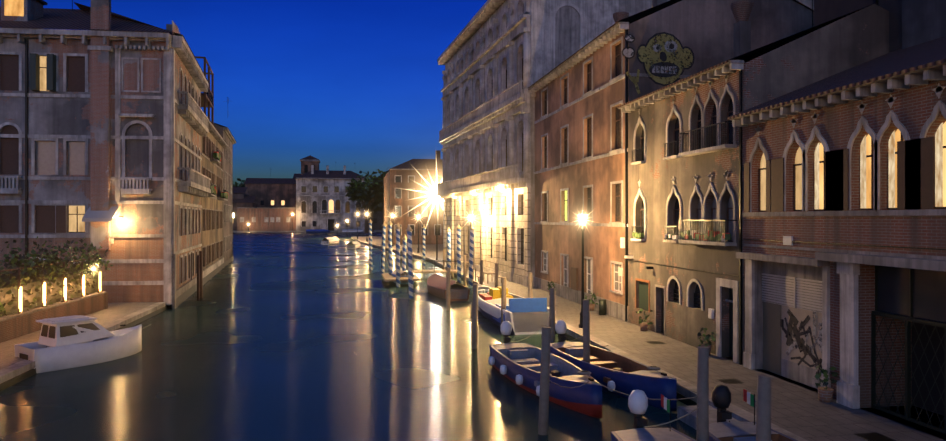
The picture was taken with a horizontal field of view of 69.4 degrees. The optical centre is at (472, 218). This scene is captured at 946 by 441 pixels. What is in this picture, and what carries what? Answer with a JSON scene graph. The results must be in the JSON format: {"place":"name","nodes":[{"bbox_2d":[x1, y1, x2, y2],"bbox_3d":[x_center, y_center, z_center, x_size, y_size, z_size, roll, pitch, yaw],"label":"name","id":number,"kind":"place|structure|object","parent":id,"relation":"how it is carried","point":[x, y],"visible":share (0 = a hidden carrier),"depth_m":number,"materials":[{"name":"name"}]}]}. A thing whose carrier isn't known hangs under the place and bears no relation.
{"place":"outdoors","nodes":[
{"label":"outdoors","id":0,"kind":"place"},
{"bbox_2d":[0,302,165,384],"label":"bank pavement","id":1,"kind":"structure","parent":0,"point":[113,316],"depth_m":32.11,"materials":[{"name":"stone"}]},
{"bbox_2d":[0,291,107,342],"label":"brick garden wall","id":2,"kind":"structure","parent":1,"relation":"on","point":[16,325],"depth_m":31.01,"materials":[{"name":"brick"}]},
{"bbox_2d":[0,257,99,313],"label":"garden pergola posts","id":3,"kind":"object","parent":2,"relation":"on","point":[19,269],"visible":0.65,"depth_m":31.89,"materials":[{"name":"white wood"}]},
{"bbox_2d":[0,237,112,316],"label":"garden hedge vines","id":4,"kind":"object","parent":2,"relation":"on","point":[30,281],"visible":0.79,"depth_m":31.87,"materials":[{"name":"green plant"}]},
{"bbox_2d":[19,272,100,311],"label":"garden lights","id":5,"kind":"object","parent":2,"relation":"on","point":[44,291],"visible":0.98,"depth_m":32.84},
{"bbox_2d":[0,0,173,304],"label":"building","id":6,"kind":"structure","parent":1,"relation":"on","point":[86,126],"depth_m":40.29,"materials":[{"name":"brick"}]},
{"bbox_2d":[117,216,121,224],"bbox_3d":[-20.740,0.118,40.244,0.339,0.520,0.653,0,0,-10],"label":"wall lamp","id":7,"kind":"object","parent":6,"relation":"attached to","point":[119,218],"depth_m":40.02,"materials":[{"name":"white glass"}]},
{"bbox_2d":[195,56,227,277],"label":"building","id":8,"kind":"structure","parent":1,"relation":"on","point":[213,143],"depth_m":62.55,"materials":[{"name":"paint"}]},
{"bbox_2d":[214,123,235,261],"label":"house","id":9,"kind":"structure","parent":1,"relation":"on","point":[226,135],"depth_m":82.19,"materials":[{"name":"pink paint"}]},
{"bbox_2d":[0,0,486,187],"label":"sky","id":10,"kind":"structure","parent":0,"point":[338,83],"materials":[{"name":"blue"}]},
{"bbox_2d":[233,174,381,230],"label":"houses","id":11,"kind":"structure","parent":0,"point":[270,192],"depth_m":306.16,"materials":[{"name":"paint"}]},
{"bbox_2d":[233,230,381,231],"bbox_3d":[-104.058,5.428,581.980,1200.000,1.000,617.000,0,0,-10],"label":"bank ground","id":12,"kind":"structure","parent":0,"point":[297,231],"depth_m":273.78,"materials":[{"name":"stone"}]},
{"bbox_2d":[233,178,244,193],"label":"tree","id":13,"kind":"object","parent":12,"relation":"on","point":[241,184],"visible":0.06,"depth_m":317.85,"materials":[{"name":"green plant"}]},
{"bbox_2d":[237,207,295,230],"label":"brick wall","id":14,"kind":"structure","parent":12,"relation":"on","point":[268,219],"depth_m":275.39,"materials":[{"name":"brick"}]},
{"bbox_2d":[294,155,365,230],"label":"white palazzo","id":15,"kind":"structure","parent":12,"relation":"on","point":[323,202],"depth_m":279.04,"materials":[{"name":"paint"}]},
{"bbox_2d":[345,171,384,232],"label":"tree","id":16,"kind":"object","parent":12,"relation":"on","point":[356,192],"visible":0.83,"depth_m":226.92,"materials":[{"name":"green plant"}]},
{"bbox_2d":[355,193,383,231],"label":"tree","id":17,"kind":"object","parent":12,"relation":"on","point":[374,207],"visible":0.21,"depth_m":247.01,"materials":[{"name":"green plant"}]},
{"bbox_2d":[361,168,387,230],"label":"tree","id":18,"kind":"object","parent":12,"relation":"on","point":[370,187],"visible":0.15,"depth_m":230.75,"materials":[{"name":"green plant"}]},
{"bbox_2d":[0,232,696,440],"bbox_3d":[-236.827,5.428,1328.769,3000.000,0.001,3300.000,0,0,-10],"label":"canal water","id":19,"kind":"structure","parent":0,"point":[286,336],"depth_m":23.80,"materials":[{"name":"blue liquid"}]},
{"bbox_2d":[14,315,141,372],"bbox_3d":[-14.723,4.703,26.023,1.799,2.010,4.330,0,0,35],"label":"white cabin boat","id":20,"kind":"object","parent":19,"relation":"on","point":[73,341],"visible":0.83,"depth_m":25.15,"materials":[{"name":"paint"}]},
{"bbox_2d":[74,2,210,308],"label":"building","id":21,"kind":"structure","parent":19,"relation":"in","point":[190,181],"depth_m":45.65,"materials":[{"name":"brick"}]},
{"bbox_2d":[306,229,329,232],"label":"covered boat","id":22,"kind":"object","parent":19,"relation":"on","point":[318,231],"visible":0.77,"depth_m":260.53,"materials":[{"name":"blue fabric"}]},
{"bbox_2d":[321,236,338,244],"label":"covered boat","id":23,"kind":"object","parent":19,"relation":"on","point":[332,240],"visible":0.73,"depth_m":144.13,"materials":[{"name":"white paint"}]},
{"bbox_2d":[0,255,696,405],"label":"waterline algae","id":24,"kind":"object","parent":19,"relation":"on","point":[183,297],"visible":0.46,"depth_m":35.91,"materials":[{"name":"green plant"}]},
{"bbox_2d":[342,229,362,231],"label":"covered boat","id":25,"kind":"object","parent":19,"relation":"on","point":[350,230],"visible":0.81,"depth_m":268.75,"materials":[{"name":"blue fabric"}]},
{"bbox_2d":[346,241,360,248],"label":"covered boat","id":26,"kind":"object","parent":19,"relation":"on","point":[354,245],"visible":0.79,"depth_m":122.60,"materials":[{"name":"white paint"}]},
{"bbox_2d":[368,219,372,269],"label":"striped mooring pole","id":27,"kind":"object","parent":19,"relation":"in","point":[370,222],"visible":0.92,"depth_m":72.64,"materials":[{"name":"blue"}]},
{"bbox_2d":[381,221,386,274],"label":"striped mooring pole","id":28,"kind":"object","parent":19,"relation":"in","point":[384,225],"visible":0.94,"depth_m":65.29,"materials":[{"name":"blue"}]},
{"bbox_2d":[387,220,392,273],"bbox_3d":[-7.174,3.485,59.413,0.459,6.890,0.459,-3,3,-39],"label":"striped mooring pole","id":29,"kind":"object","parent":19,"relation":"in","point":[389,224],"visible":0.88,"depth_m":59.25,"materials":[{"name":"blue"}]},
{"bbox_2d":[395,223,400,286],"bbox_3d":[-5.923,3.613,54.053,0.459,6.632,0.459,1,1,39],"label":"striped mooring pole","id":30,"kind":"object","parent":19,"relation":"in","point":[398,227],"visible":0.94,"depth_m":53.91,"materials":[{"name":"blue"}]},
{"bbox_2d":[391,268,414,283],"bbox_3d":[-6.172,5.029,59.535,1.904,1.358,6.022,0,0,-10],"label":"boat","id":31,"kind":"object","parent":19,"relation":"on","point":[393,273],"visible":0.4,"depth_m":56.93,"materials":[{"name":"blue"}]},
{"bbox_2d":[402,235,406,273],"bbox_3d":[-5.844,4.101,57.905,0.459,5.656,0.459,2,0,-33],"label":"striped mooring pole","id":32,"kind":"object","parent":19,"relation":"in","point":[404,238],"visible":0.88,"depth_m":57.78,"materials":[{"name":"blue"}]},
{"bbox_2d":[406,225,413,297],"bbox_3d":[-4.269,3.646,46.699,0.459,6.566,0.459,-2,1,-33],"label":"striped mooring pole","id":33,"kind":"object","parent":19,"relation":"in","point":[409,230],"visible":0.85,"depth_m":46.56,"materials":[{"name":"blue wood"}]},
{"bbox_2d":[422,224,425,268],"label":"striped mooring pole","id":34,"kind":"object","parent":19,"relation":"in","point":[424,239],"visible":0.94,"depth_m":74.19,"materials":[{"name":"blue"}]},
{"bbox_2d":[427,274,469,300],"bbox_3d":[-2.071,4.904,49.059,2.342,1.608,8.543,0,0,-10],"label":"boat","id":35,"kind":"object","parent":19,"relation":"on","point":[436,285],"visible":0.85,"depth_m":46.07,"materials":[{"name":"brown wood"}]},
{"bbox_2d":[446,227,450,278],"bbox_3d":[-2.163,3.821,61.621,0.459,6.215,0.459,0,0,-34],"label":"striped mooring pole","id":36,"kind":"object","parent":19,"relation":"in","point":[448,231],"visible":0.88,"depth_m":61.52,"materials":[{"name":"blue"}]},
{"bbox_2d":[456,224,460,282],"bbox_3d":[-1.181,3.659,57.883,0.459,6.542,0.459,-2,-3,32],"label":"striped mooring pole","id":37,"kind":"object","parent":19,"relation":"in","point":[458,228],"visible":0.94,"depth_m":57.80,"materials":[{"name":"blue"}]},
{"bbox_2d":[468,224,474,287],"bbox_3d":[-0.148,3.653,53.968,0.459,6.552,0.459,2,0,-33],"label":"striped mooring pole","id":38,"kind":"object","parent":19,"relation":"in","point":[471,252],"visible":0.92,"depth_m":53.83,"materials":[{"name":"blue"}]},
{"bbox_2d":[197,248,771,440],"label":"mooring posts","id":39,"kind":"object","parent":19,"relation":"on","point":[763,418],"visible":0.69,"depth_m":17.13,"materials":[{"name":"wood"}]},
{"bbox_2d":[478,283,555,334],"bbox_3d":[1.693,4.768,38.180,2.795,1.880,12.525,0,0,-10],"label":"boat","id":40,"kind":"object","parent":19,"relation":"on","point":[519,312],"visible":0.79,"depth_m":32.84,"materials":[{"name":"white paint"}]},
{"bbox_2d":[488,321,601,417],"bbox_3d":[2.215,4.763,22.021,2.069,1.890,7.800,0,0,-17],"label":"boat","id":41,"kind":"object","parent":19,"relation":"on","point":[519,364],"visible":0.96,"depth_m":21.40,"materials":[{"name":"blue paint"}]},
{"bbox_2d":[550,320,676,410],"bbox_3d":[4.358,4.763,22.499,2.019,1.890,7.400,0,0,-19],"label":"boat","id":42,"kind":"object","parent":19,"relation":"on","point":[616,371],"visible":0.58,"depth_m":21.38,"materials":[{"name":"blue wood"}]},
{"bbox_2d":[611,390,695,440],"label":"boat","id":43,"kind":"object","parent":19,"relation":"on","point":[637,402],"visible":1,"depth_m":14.95,"materials":[{"name":"white wood"}]},
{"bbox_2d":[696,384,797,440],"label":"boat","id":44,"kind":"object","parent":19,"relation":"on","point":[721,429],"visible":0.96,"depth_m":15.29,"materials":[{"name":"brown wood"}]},
{"bbox_2d":[46,281,729,427],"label":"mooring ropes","id":45,"kind":"object","parent":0,"point":[609,388],"visible":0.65,"depth_m":17.80,"materials":[{"name":"fabric"}]},
{"bbox_2d":[384,150,442,244],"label":"brown house","id":46,"kind":"structure","parent":0,"point":[410,188],"depth_m":131.97,"materials":[{"name":"paint"}]},
{"bbox_2d":[469,214,473,226],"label":"street lamp","id":47,"kind":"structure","parent":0,"point":[470,217],"depth_m":59.83,"materials":[{"name":"white glass"}]},
{"bbox_2d":[351,236,945,440],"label":"bank pavement","id":48,"kind":"structure","parent":0,"point":[799,412],"depth_m":20.51,"materials":[{"name":"stone"}]},
{"bbox_2d":[392,213,393,245],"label":"street lamp","id":49,"kind":"object","parent":48,"relation":"on","point":[392,230],"depth_m":123.01,"materials":[{"name":"black metal"}]},
{"bbox_2d":[417,213,419,252],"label":"street lamp","id":50,"kind":"object","parent":48,"relation":"on","point":[418,248],"depth_m":99.79,"materials":[{"name":"black metal"}]},
{"bbox_2d":[382,260,456,280],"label":"wooden jetty","id":51,"kind":"object","parent":48,"relation":"on","point":[388,277],"visible":0.56,"depth_m":61.00,"materials":[{"name":"brown wood"}]},
{"bbox_2d":[435,192,437,259],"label":"flood light mast","id":52,"kind":"object","parent":48,"relation":"on","point":[436,229],"depth_m":82.18,"materials":[{"name":"black metal"}]},
{"bbox_2d":[72,0,945,364],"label":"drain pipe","id":53,"kind":"object","parent":48,"relation":"on","point":[742,26],"visible":0.5,"depth_m":28.77,"materials":[{"name":"metal"}]},
{"bbox_2d":[578,208,587,327],"bbox_3d":[5.024,2.243,31.271,0.499,5.470,0.499,0,0,12],"label":"street lamp","id":54,"kind":"object","parent":48,"relation":"on","point":[582,212],"depth_m":31.21,"materials":[{"name":"black metal"}]},
{"bbox_2d":[437,0,813,286],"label":"building","id":55,"kind":"structure","parent":48,"relation":"on","point":[497,58],"depth_m":56.93,"materials":[{"name":"beige stone"}]},
{"bbox_2d":[528,0,813,321],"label":"pink house","id":56,"kind":"structure","parent":48,"relation":"on","point":[581,134],"depth_m":36.56,"materials":[{"name":"paint"}]},
{"bbox_2d":[622,32,694,93],"bbox_3d":[9.006,-7.543,33.161,3.772,3.078,0.012,0,0,-10],"label":"graffiti","id":57,"kind":"object","parent":56,"relation":"attached to","point":[671,68],"visible":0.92,"depth_m":33.19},
{"bbox_2d":[454,236,895,440],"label":"street clutter planters benches","id":58,"kind":"object","parent":48,"relation":"on","point":[825,394],"visible":0.77,"depth_m":20.98,"materials":[{"name":"plant"}]},
{"bbox_2d":[617,4,945,439],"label":"gothic house","id":59,"kind":"structure","parent":48,"relation":"on","point":[855,154],"depth_m":20.83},
{"bbox_2d":[814,0,945,52],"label":"house","id":60,"kind":"structure","parent":0,"point":[923,21],"depth_m":23.16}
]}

